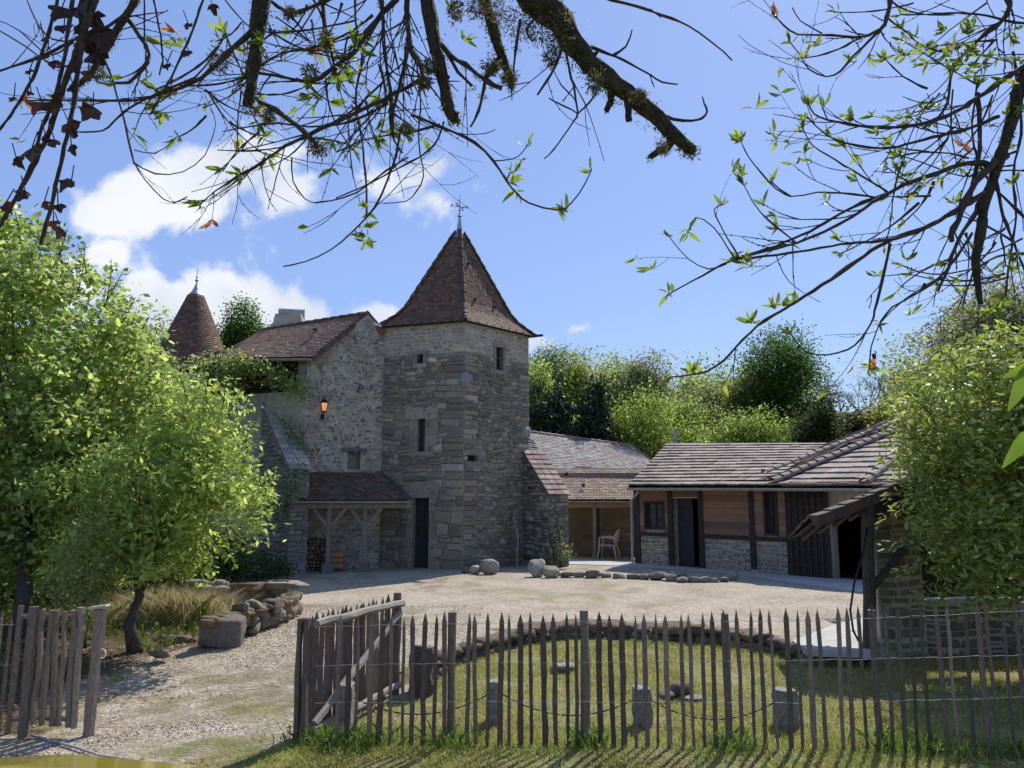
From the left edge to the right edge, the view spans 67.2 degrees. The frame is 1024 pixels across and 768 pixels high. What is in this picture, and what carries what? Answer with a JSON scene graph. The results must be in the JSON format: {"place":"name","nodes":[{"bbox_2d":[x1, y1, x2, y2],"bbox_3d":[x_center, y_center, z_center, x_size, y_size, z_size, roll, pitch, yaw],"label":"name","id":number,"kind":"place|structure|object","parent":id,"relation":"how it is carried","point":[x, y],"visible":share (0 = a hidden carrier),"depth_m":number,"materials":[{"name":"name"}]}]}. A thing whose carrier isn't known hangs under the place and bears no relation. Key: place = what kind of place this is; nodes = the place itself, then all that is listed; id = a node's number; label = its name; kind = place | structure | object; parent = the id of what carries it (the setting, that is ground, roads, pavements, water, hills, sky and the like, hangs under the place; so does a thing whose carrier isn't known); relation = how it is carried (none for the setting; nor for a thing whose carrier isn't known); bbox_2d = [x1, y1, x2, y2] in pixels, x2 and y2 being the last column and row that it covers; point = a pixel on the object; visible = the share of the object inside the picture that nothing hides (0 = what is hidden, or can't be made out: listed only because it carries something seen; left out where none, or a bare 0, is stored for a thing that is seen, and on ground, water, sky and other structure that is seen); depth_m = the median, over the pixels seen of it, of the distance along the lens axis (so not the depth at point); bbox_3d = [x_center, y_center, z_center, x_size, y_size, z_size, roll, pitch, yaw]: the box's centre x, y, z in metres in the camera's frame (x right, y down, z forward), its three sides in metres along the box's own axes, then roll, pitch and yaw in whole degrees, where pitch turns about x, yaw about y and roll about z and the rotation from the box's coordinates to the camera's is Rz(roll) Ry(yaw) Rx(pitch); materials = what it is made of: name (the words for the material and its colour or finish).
{"place":"outdoors","nodes":[
{"label":"outdoors","id":0,"kind":"place"},
{"bbox_2d":[0,381,1023,767],"bbox_3d":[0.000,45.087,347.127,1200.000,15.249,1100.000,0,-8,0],"label":"ground","id":1,"kind":"structure","parent":0,"point":[512,593],"depth_m":9.25,"materials":[{"name":"gravel"}]},
{"bbox_2d":[0,605,23,733],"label":"picket fence","id":2,"kind":"object","parent":1,"relation":"on","point":[15,660],"visible":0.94,"depth_m":6.95,"materials":[{"name":"grey wood"}]},
{"bbox_2d":[11,606,85,737],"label":"picket gate","id":3,"kind":"structure","parent":1,"relation":"on","point":[34,617],"depth_m":6.84,"materials":[{"name":"grey wood"}]},
{"bbox_2d":[21,492,135,648],"bbox_3d":[-5.209,2.359,9.394,1.068,2.074,1.453,-2,-8,12],"label":"elder shrub","id":4,"kind":"object","parent":1,"relation":"on","point":[76,591],"visible":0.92,"depth_m":9.30,"materials":[{"name":"green plant"}]},
{"bbox_2d":[0,524,162,608],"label":"dark shrub","id":5,"kind":"object","parent":1,"relation":"on","point":[12,596],"visible":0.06,"depth_m":13.84,"materials":[{"name":"green plant"}]},
{"bbox_2d":[82,604,109,736],"bbox_3d":[-3.732,2.655,6.889,0.181,1.334,0.098,0,-8,0],"label":"gate post","id":6,"kind":"object","parent":1,"relation":"on","point":[97,643],"visible":0.93,"depth_m":6.88,"materials":[{"name":"grey wood"}]},
{"bbox_2d":[0,190,196,640],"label":"hazel tree","id":7,"kind":"object","parent":1,"relation":"on","point":[37,405],"visible":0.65,"depth_m":11.57,"materials":[{"name":"green plant"}]},
{"bbox_2d":[0,754,210,767],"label":"parked car","id":8,"kind":"object","parent":1,"relation":"on","point":[64,761],"visible":1,"depth_m":2.00,"materials":[{"name":"yellow paint"}]},
{"bbox_2d":[0,590,231,730],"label":"ground cover","id":9,"kind":"object","parent":1,"relation":"on","point":[89,626],"visible":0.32,"depth_m":10.79,"materials":[{"name":"green plant"}]},
{"bbox_2d":[0,361,292,653],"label":"fruit tree","id":10,"kind":"object","parent":1,"relation":"on","point":[153,530],"visible":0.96,"depth_m":10.02,"materials":[{"name":"green plant"}]},
{"bbox_2d":[125,311,175,442],"bbox_3d":[-15.821,1.819,34.117,2.632,10.374,2.577,0,-8,0],"label":"birch tree","id":11,"kind":"object","parent":1,"relation":"on","point":[161,339],"visible":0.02,"depth_m":34.56,"materials":[{"name":"green plant"}]},
{"bbox_2d":[148,649,170,658],"bbox_3d":[-4.298,3.288,9.412,0.260,0.121,0.196,0,-8,0],"label":"garden stone","id":12,"kind":"object","parent":1,"relation":"on","point":[160,653],"visible":1,"depth_m":9.34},
{"bbox_2d":[51,576,299,628],"bbox_3d":[-5.213,3.280,11.534,3.805,0.642,2.727,0,-8,0],"label":"dry grass tuft","id":13,"kind":"object","parent":1,"relation":"on","point":[174,605],"visible":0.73,"depth_m":11.38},
{"bbox_2d":[93,512,267,590],"bbox_3d":[-7.292,3.758,16.594,4.149,2.277,3.202,0,-8,0],"label":"dark shrub","id":14,"kind":"object","parent":1,"relation":"on","point":[234,544],"visible":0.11,"depth_m":16.49,"materials":[{"name":"green plant"}]},
{"bbox_2d":[175,635,191,642],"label":"garden stone","id":15,"kind":"object","parent":1,"relation":"on","point":[182,638],"visible":0.69,"depth_m":10.29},
{"bbox_2d":[154,268,224,502],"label":"round tower","id":16,"kind":"structure","parent":1,"relation":"on","point":[193,325],"depth_m":27.34,"materials":[{"name":"tile"}]},
{"bbox_2d":[0,614,384,764],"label":"fallen leaves","id":17,"kind":"object","parent":1,"relation":"on","point":[16,706],"visible":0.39,"depth_m":8.40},
{"bbox_2d":[198,614,245,648],"bbox_3d":[-3.820,3.271,10.176,0.573,0.439,0.386,2,-9,-14],"label":"stone block","id":18,"kind":"object","parent":1,"relation":"on","point":[230,630],"depth_m":10.02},
{"bbox_2d":[0,605,483,759],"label":"gravel","id":19,"kind":"structure","parent":1,"relation":"on","point":[129,727],"depth_m":7.41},
{"bbox_2d":[30,734,144,760],"bbox_3d":[-3.567,3.043,6.422,1.606,0.032,0.119,-4,-9,27],"label":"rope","id":20,"kind":"object","parent":19,"relation":"on","point":[65,744],"visible":0.82,"depth_m":6.45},
{"bbox_2d":[210,291,273,348],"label":"maple tree","id":21,"kind":"object","parent":1,"relation":"on","point":[234,332],"visible":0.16,"depth_m":36.34,"materials":[{"name":"green plant"}]},
{"bbox_2d":[179,579,309,634],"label":"planter wall","id":22,"kind":"structure","parent":1,"relation":"on","point":[283,605],"depth_m":11.80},
{"bbox_2d":[195,545,299,581],"bbox_3d":[-6.298,4.312,17.968,2.567,1.074,2.289,0,-8,0],"label":"ivy clump","id":23,"kind":"object","parent":1,"relation":"on","point":[272,570],"visible":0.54,"depth_m":17.88,"materials":[{"name":"green plant"}]},
{"bbox_2d":[153,308,385,568],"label":"stone house","id":24,"kind":"structure","parent":1,"relation":"on","point":[340,359],"depth_m":21.09,"materials":[{"name":"stone"}]},
{"bbox_2d":[184,346,319,466],"bbox_3d":[-6.973,0.598,20.352,4.327,3.633,1.461,-2,-9,14],"label":"wisteria","id":25,"kind":"object","parent":24,"relation":"attached to","point":[234,371],"visible":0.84,"depth_m":20.53,"materials":[{"name":"green plant"}]},
{"bbox_2d":[320,397,328,418],"bbox_3d":[-5.038,0.649,20.593,0.225,0.580,0.359,5,-10,-30],"label":"wall lantern","id":26,"kind":"object","parent":24,"relation":"attached to","point":[324,402],"depth_m":20.52,"materials":[{"name":"black metal"}]},
{"bbox_2d":[254,401,312,574],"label":"stone buttress","id":27,"kind":"structure","parent":1,"relation":"on","point":[278,451],"depth_m":19.49,"materials":[{"name":"stone"}]},
{"bbox_2d":[257,407,319,525],"bbox_3d":[-5.714,2.013,19.480,1.438,3.052,1.810,0,-8,0],"label":"ivy","id":28,"kind":"object","parent":27,"relation":"attached to","point":[291,488],"visible":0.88,"depth_m":19.04,"materials":[{"name":"green plant"}]},
{"bbox_2d":[331,551,344,568],"bbox_3d":[-4.488,4.535,19.890,0.300,0.428,0.272,0,-8,0],"label":"wooden crate","id":29,"kind":"object","parent":1,"relation":"on","point":[337,556],"visible":0.85,"depth_m":19.77,"materials":[{"name":"brown wood"}]},
{"bbox_2d":[335,681,354,727],"bbox_3d":[-1.528,2.981,7.025,0.171,0.490,0.221,0,-8,0],"label":"granite post","id":30,"kind":"object","parent":1,"relation":"on","point":[342,693],"visible":0.32,"depth_m":6.96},
{"bbox_2d":[293,592,405,744],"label":"picket gate","id":31,"kind":"structure","parent":1,"relation":"on","point":[312,707],"depth_m":7.08,"materials":[{"name":"grey wood"}]},
{"bbox_2d":[288,471,413,573],"bbox_3d":[-4.232,3.546,20.037,3.252,2.607,1.277,3,-9,-20],"label":"porch","id":32,"kind":"object","parent":1,"relation":"on","point":[380,490],"visible":0.88,"depth_m":19.85,"materials":[{"name":"wood"}]},
{"bbox_2d":[0,0,731,266],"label":"old peach tree","id":33,"kind":"object","parent":1,"relation":"on","point":[556,18],"visible":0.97,"depth_m":3.69,"materials":[{"name":"brown plant"}]},
{"bbox_2d":[0,0,218,245],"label":"hanging ivy","id":34,"kind":"object","parent":33,"relation":"hanging from","point":[96,42],"visible":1,"depth_m":1.91,"materials":[{"name":"brown plant"}]},
{"bbox_2d":[408,644,433,697],"bbox_3d":[-0.974,3.109,8.291,0.289,0.601,0.270,0,-8,0],"label":"standing stone","id":35,"kind":"object","parent":1,"relation":"on","point":[418,667],"visible":0.46,"depth_m":8.20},
{"bbox_2d":[379,203,542,569],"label":"stone tower","id":36,"kind":"structure","parent":1,"relation":"on","point":[456,430],"depth_m":21.24,"materials":[{"name":"stone"}]},
{"bbox_2d":[415,498,429,567],"bbox_3d":[-2.378,4.029,20.850,0.482,1.847,0.130,-3,-9,18],"label":"door","id":37,"kind":"structure","parent":36,"relation":"in","point":[422,504],"depth_m":20.85,"materials":[{"name":"black wood"}]},
{"bbox_2d":[420,420,425,451],"bbox_3d":[-2.410,1.423,21.216,0.228,0.871,0.057,-3,-9,18],"label":"window","id":38,"kind":"structure","parent":36,"relation":"in","point":[422,430],"depth_m":21.20,"materials":[{"name":"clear glass"}]},
{"bbox_2d":[20,313,947,454],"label":"woodland","id":39,"kind":"object","parent":1,"relation":"on","point":[707,366],"depth_m":62.07,"materials":[{"name":"green plant"}]},
{"bbox_2d":[479,559,498,574],"bbox_3d":[-0.550,4.510,19.009,0.430,0.390,0.387,-6,-10,35],"label":"boulder","id":40,"kind":"object","parent":1,"relation":"on","point":[488,566],"visible":1,"depth_m":18.88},
{"bbox_2d":[489,679,497,725],"bbox_3d":[-0.158,3.024,7.244,0.154,0.466,0.216,0,-8,0],"label":"granite post","id":41,"kind":"object","parent":1,"relation":"on","point":[493,705],"visible":0.26,"depth_m":7.15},
{"bbox_2d":[353,695,485,714],"bbox_3d":[-0.831,2.970,7.139,1.254,0.182,0.011,1,-8,-10],"label":"chain","id":42,"kind":"object","parent":41,"relation":"hanging from","point":[418,714],"visible":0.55,"depth_m":7.11,"materials":[{"name":"black metal"}]},
{"bbox_2d":[512,511,518,566],"bbox_3d":[0.100,4.262,21.252,0.057,1.511,0.657,2,-8,-11],"label":"wooden pole","id":43,"kind":"object","parent":1,"relation":"on","point":[517,542],"visible":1,"depth_m":20.99,"materials":[{"name":"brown wood"}]},
{"bbox_2d":[527,559,545,577],"bbox_3d":[0.585,4.407,18.359,0.443,0.473,0.392,0,-8,0],"label":"boulder","id":44,"kind":"object","parent":1,"relation":"on","point":[535,567],"visible":0.95,"depth_m":18.27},
{"bbox_2d":[523,450,570,566],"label":"stone buttress","id":45,"kind":"structure","parent":1,"relation":"on","point":[543,483],"depth_m":21.39,"materials":[{"name":"stone"}]},
{"bbox_2d":[542,499,572,567],"bbox_3d":[1.229,4.087,20.676,0.743,2.089,1.004,-3,-9,18],"label":"ivy","id":46,"kind":"object","parent":45,"relation":"attached to","point":[551,535],"visible":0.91,"depth_m":20.52,"materials":[{"name":"green plant"}]},
{"bbox_2d":[529,379,564,433],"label":"fir tree","id":47,"kind":"object","parent":1,"relation":"on","point":[539,418],"visible":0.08,"depth_m":35.94,"materials":[{"name":"green plant"}]},
{"bbox_2d":[542,565,559,577],"bbox_3d":[0.935,4.450,18.221,0.368,0.302,0.365,-4,-9,27],"label":"boulder","id":48,"kind":"object","parent":1,"relation":"on","point":[550,571],"visible":0.95,"depth_m":18.12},
{"bbox_2d":[529,355,574,427],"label":"woodland tree","id":49,"kind":"object","parent":1,"relation":"on","point":[534,378],"visible":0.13,"depth_m":42.09,"materials":[{"name":"green plant"}]},
{"bbox_2d":[529,339,582,423],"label":"oak tree","id":50,"kind":"object","parent":1,"relation":"on","point":[556,362],"visible":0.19,"depth_m":50.19,"materials":[{"name":"green plant"}]},
{"bbox_2d":[546,541,576,561],"bbox_3d":[1.317,4.568,20.940,0.829,0.832,1.565,0,-8,0],"label":"potted shrub","id":51,"kind":"object","parent":1,"relation":"on","point":[566,551],"visible":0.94,"depth_m":20.45,"materials":[{"name":"green plant"}]},
{"bbox_2d":[549,662,574,672],"bbox_3d":[0.627,3.445,9.359,0.375,0.105,0.219,4,-9,-27],"label":"flat stone","id":52,"kind":"object","parent":1,"relation":"on","point":[561,667],"visible":0.61,"depth_m":9.28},
{"bbox_2d":[536,365,594,438],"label":"fir tree","id":53,"kind":"object","parent":1,"relation":"on","point":[561,408],"visible":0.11,"depth_m":36.42,"materials":[{"name":"green plant"}]},
{"bbox_2d":[550,342,609,425],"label":"oak tree","id":54,"kind":"object","parent":1,"relation":"on","point":[575,377],"visible":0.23,"depth_m":51.83,"materials":[{"name":"green plant"}]},
{"bbox_2d":[585,570,600,577],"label":"edging stone","id":55,"kind":"object","parent":1,"relation":"on","point":[592,573],"visible":0.99,"depth_m":18.02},
{"bbox_2d":[571,372,618,440],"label":"fir tree","id":56,"kind":"object","parent":1,"relation":"on","point":[598,413],"visible":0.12,"depth_m":36.42,"materials":[{"name":"green plant"}]},
{"bbox_2d":[555,468,643,557],"bbox_3d":[2.566,4.210,25.371,4.828,2.993,3.086,0,-8,0],"label":"open shelter","id":57,"kind":"object","parent":1,"relation":"on","point":[598,503],"visible":0.59,"depth_m":25.91,"materials":[{"name":"ceramic"}]},
{"bbox_2d":[597,529,620,558],"bbox_3d":[3.015,4.949,23.876,0.666,0.909,0.606,-3,-9,20],"label":"plastic chair","id":58,"kind":"object","parent":1,"relation":"on","point":[615,537],"visible":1,"depth_m":23.73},
{"bbox_2d":[580,348,656,424],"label":"woodland tree","id":59,"kind":"object","parent":1,"relation":"on","point":[612,376],"visible":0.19,"depth_m":50.03,"materials":[{"name":"green plant"}]},
{"bbox_2d":[437,622,802,679],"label":"retaining wall","id":60,"kind":"structure","parent":1,"relation":"on","point":[779,643],"depth_m":10.93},
{"bbox_2d":[221,716,1023,767],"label":"grass","id":61,"kind":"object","parent":1,"relation":"on","point":[360,736],"visible":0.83,"depth_m":6.46,"materials":[{"name":"green plant"}]},
{"bbox_2d":[605,397,640,450],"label":"woodland tree","id":62,"kind":"object","parent":1,"relation":"on","point":[616,423],"visible":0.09,"depth_m":37.62,"materials":[{"name":"green plant"}]},
{"bbox_2d":[602,346,681,453],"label":"woodland tree","id":63,"kind":"object","parent":1,"relation":"on","point":[641,374],"visible":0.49,"depth_m":48.01,"materials":[{"name":"green plant"}]},
{"bbox_2d":[631,683,652,726],"bbox_3d":[1.207,3.033,7.175,0.191,0.430,0.219,0,-8,0],"label":"granite post","id":64,"kind":"object","parent":1,"relation":"on","point":[640,707],"visible":0.56,"depth_m":7.09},
{"bbox_2d":[503,694,632,715],"bbox_3d":[0.523,3.007,7.211,1.227,0.188,0.011,0,-8,3],"label":"chain","id":65,"kind":"object","parent":64,"relation":"hanging from","point":[561,714],"visible":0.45,"depth_m":7.20,"materials":[{"name":"black metal"}]},
{"bbox_2d":[652,700,772,719],"bbox_3d":[1.867,3.023,7.144,1.147,0.175,0.011,0,-8,3],"label":"chain","id":66,"kind":"object","parent":64,"relation":"hanging from","point":[712,719],"visible":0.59,"depth_m":7.13,"materials":[{"name":"black metal"}]},
{"bbox_2d":[604,375,686,457],"bbox_3d":[6.061,3.482,36.941,5.003,8.000,5.793,-7,-11,41],"label":"lime tree","id":67,"kind":"object","parent":1,"relation":"on","point":[641,423],"visible":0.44,"depth_m":36.64,"materials":[{"name":"green plant"}]},
{"bbox_2d":[649,571,666,579],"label":"edging stone","id":68,"kind":"object","parent":1,"relation":"on","point":[657,575],"visible":0.94,"depth_m":17.61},
{"bbox_2d":[659,690,675,700],"bbox_3d":[1.623,3.255,8.046,0.214,0.098,0.154,4,-9,-25],"label":"boulder","id":69,"kind":"object","parent":1,"relation":"on","point":[662,694],"visible":0.54,"depth_m":8.01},
{"bbox_2d":[315,599,1023,758],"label":"picket fence","id":70,"kind":"object","parent":1,"relation":"on","point":[448,718],"visible":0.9,"depth_m":6.55,"materials":[{"name":"grey wood"}]},
{"bbox_2d":[670,682,689,698],"bbox_3d":[1.772,3.253,8.175,0.287,0.186,0.229,0,-8,0],"label":"boulder","id":71,"kind":"object","parent":1,"relation":"on","point":[675,687],"visible":0.37,"depth_m":8.11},
{"bbox_2d":[652,411,712,447],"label":"woodland tree","id":72,"kind":"object","parent":1,"relation":"on","point":[689,436],"visible":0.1,"depth_m":33.75,"materials":[{"name":"green plant"}]},
{"bbox_2d":[655,386,722,445],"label":"woodland tree","id":73,"kind":"object","parent":1,"relation":"on","point":[688,410],"visible":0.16,"depth_m":39.74,"materials":[{"name":"green plant"}]},
{"bbox_2d":[667,362,727,422],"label":"woodland tree","id":74,"kind":"object","parent":1,"relation":"on","point":[693,382],"visible":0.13,"depth_m":49.90,"materials":[{"name":"green plant"}]},
{"bbox_2d":[678,371,738,439],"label":"woodland tree","id":75,"kind":"object","parent":1,"relation":"on","point":[708,393],"visible":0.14,"depth_m":44.00,"materials":[{"name":"green plant"}]},
{"bbox_2d":[673,393,770,442],"bbox_3d":[9.752,3.947,35.998,4.642,6.832,4.770,0,-8,0],"label":"woodland tree","id":76,"kind":"object","parent":1,"relation":"on","point":[714,437],"visible":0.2,"depth_m":35.56,"materials":[{"name":"green plant"}]},
{"bbox_2d":[725,571,738,579],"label":"boulder","id":77,"kind":"object","parent":1,"relation":"on","point":[731,575],"visible":0.84,"depth_m":17.68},
{"bbox_2d":[709,364,772,442],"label":"woodland tree","id":78,"kind":"object","parent":1,"relation":"on","point":[739,402],"visible":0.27,"depth_m":40.96,"materials":[{"name":"green plant"}]},
{"bbox_2d":[708,400,799,442],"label":"woodland tree","id":79,"kind":"object","parent":1,"relation":"on","point":[772,435],"visible":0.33,"depth_m":35.42,"materials":[{"name":"green plant"}]},
{"bbox_2d":[714,314,841,442],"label":"ash tree","id":80,"kind":"object","parent":1,"relation":"on","point":[778,390],"visible":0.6,"depth_m":41.05,"materials":[{"name":"green plant"}]},
{"bbox_2d":[771,687,799,728],"bbox_3d":[2.531,3.029,7.112,0.230,0.419,0.222,0,-8,0],"label":"granite post","id":81,"kind":"object","parent":1,"relation":"on","point":[781,708],"visible":0.56,"depth_m":7.03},
{"bbox_2d":[626,404,969,578],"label":"timber building","id":82,"kind":"structure","parent":1,"relation":"on","point":[749,507],"depth_m":20.25,"materials":[{"name":"stone"}]},
{"bbox_2d":[647,503,662,526],"bbox_3d":[4.077,3.704,21.752,0.050,0.666,0.575,8,-11,-43],"label":"window","id":83,"kind":"structure","parent":82,"relation":"in","point":[654,511],"depth_m":21.78,"materials":[{"name":"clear glass"}]},
{"bbox_2d":[677,499,695,566],"bbox_3d":[4.787,4.078,21.168,0.070,1.840,0.482,8,-11,-43],"label":"door","id":84,"kind":"structure","parent":82,"relation":"in","point":[686,534],"depth_m":21.13,"materials":[{"name":"grey wood"}]},
{"bbox_2d":[767,493,775,532],"bbox_3d":[6.516,3.222,19.248,0.050,0.976,0.260,8,-11,-43],"label":"window","id":85,"kind":"structure","parent":82,"relation":"in","point":[770,497],"depth_m":19.27,"materials":[{"name":"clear glass"}]},
{"bbox_2d":[787,491,831,577],"bbox_3d":[7.077,3.535,18.341,0.080,2.100,0.972,8,-11,-43],"label":"lattice door","id":86,"kind":"structure","parent":82,"relation":"in","point":[810,557],"depth_m":18.32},
{"bbox_2d":[775,375,854,442],"bbox_3d":[13.018,3.077,32.837,3.794,7.082,3.248,0,-8,0],"label":"yew tree","id":87,"kind":"object","parent":1,"relation":"on","point":[813,428],"visible":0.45,"depth_m":32.89,"materials":[{"name":"green plant"}]},
{"bbox_2d":[624,0,1023,467],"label":"peach tree","id":88,"kind":"object","parent":1,"relation":"on","point":[992,168],"visible":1,"depth_m":4.15,"materials":[{"name":"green plant"}]},
{"bbox_2d":[809,337,889,428],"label":"bare tree","id":89,"kind":"object","parent":1,"relation":"on","point":[840,387],"visible":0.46,"depth_m":49.84,"materials":[{"name":"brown plant"}]},
{"bbox_2d":[831,396,875,439],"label":"holly tree","id":90,"kind":"object","parent":1,"relation":"on","point":[857,425],"visible":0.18,"depth_m":33.80,"materials":[{"name":"green plant"}]},
{"bbox_2d":[829,332,892,422],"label":"bare tree","id":91,"kind":"object","parent":1,"relation":"on","point":[871,395],"visible":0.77,"depth_m":48.05,"materials":[{"name":"brown plant"}]},
{"bbox_2d":[851,390,897,437],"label":"woodland tree","id":92,"kind":"object","parent":1,"relation":"on","point":[880,418],"visible":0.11,"depth_m":32.98,"materials":[{"name":"green plant"}]},
{"bbox_2d":[842,338,909,407],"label":"bare tree","id":93,"kind":"object","parent":1,"relation":"on","point":[877,381],"visible":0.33,"depth_m":50.18,"materials":[{"name":"brown plant"}]},
{"bbox_2d":[867,322,940,433],"bbox_3d":[15.998,1.296,30.141,4.311,7.722,4.324,0,-8,0],"label":"oak tree","id":94,"kind":"object","parent":1,"relation":"on","point":[913,346],"visible":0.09,"depth_m":30.51,"materials":[{"name":"green plant"}]},
{"bbox_2d":[788,476,1023,661],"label":"lean to shed","id":95,"kind":"object","parent":1,"relation":"on","point":[886,589],"visible":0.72,"depth_m":10.23,"materials":[{"name":"stone"}]},
{"bbox_2d":[849,527,867,640],"bbox_3d":[4.378,2.538,9.669,0.363,1.453,0.059,3,-9,-17],"label":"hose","id":96,"kind":"object","parent":95,"relation":"hanging from","point":[854,581],"visible":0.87,"depth_m":9.63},
{"bbox_2d":[874,365,969,469],"bbox_3d":[14.274,2.308,25.945,3.327,6.077,3.505,0,-8,0],"label":"woodland tree","id":97,"kind":"object","parent":1,"relation":"on","point":[918,384],"depth_m":26.28,"materials":[{"name":"green plant"}]},
{"bbox_2d":[893,290,992,395],"bbox_3d":[16.661,0.560,28.218,5.321,8.224,4.508,6,-10,-35],"label":"oak tree","id":98,"kind":"object","parent":1,"relation":"on","point":[944,339],"visible":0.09,"depth_m":28.67,"materials":[{"name":"green plant"}]},
{"bbox_2d":[875,313,1023,631],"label":"bay laurel","id":99,"kind":"object","parent":1,"relation":"on","point":[983,448],"visible":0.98,"depth_m":9.02,"materials":[{"name":"green plant"}]},
{"bbox_2d":[915,345,993,481],"bbox_3d":[14.645,1.811,23.955,3.658,6.408,3.412,0,-8,0],"label":"woodland tree","id":100,"kind":"object","parent":1,"relation":"on","point":[929,380],"visible":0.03,"depth_m":24.24,"materials":[{"name":"green plant"}]},
{"bbox_2d":[929,263,1023,423],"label":"oak tree","id":101,"kind":"object","parent":1,"relation":"on","point":[1015,315],"visible":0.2,"depth_m":26.35,"materials":[{"name":"green plant"}]},
{"bbox_2d":[0,0,1023,411],"label":"sky","id":102,"kind":"structure","parent":0,"point":[567,281],"materials":[{"name":"blue"}]},
{"bbox_2d":[529,430,651,470],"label":"roof","id":103,"kind":"structure","parent":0,"point":[561,451],"depth_m":32.89,"materials":[{"name":"tile"}]},
{"bbox_2d":[205,638,1023,767],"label":"lawn grass","id":104,"kind":"structure","parent":0,"point":[821,751],"depth_m":7.05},
{"bbox_2d":[569,559,862,592],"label":"path","id":105,"kind":"structure","parent":0,"point":[839,584],"depth_m":18.26,"materials":[{"name":"concrete"}]},
{"bbox_2d":[792,617,870,657],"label":"path","id":106,"kind":"structure","parent":0,"point":[829,640],"depth_m":10.07,"materials":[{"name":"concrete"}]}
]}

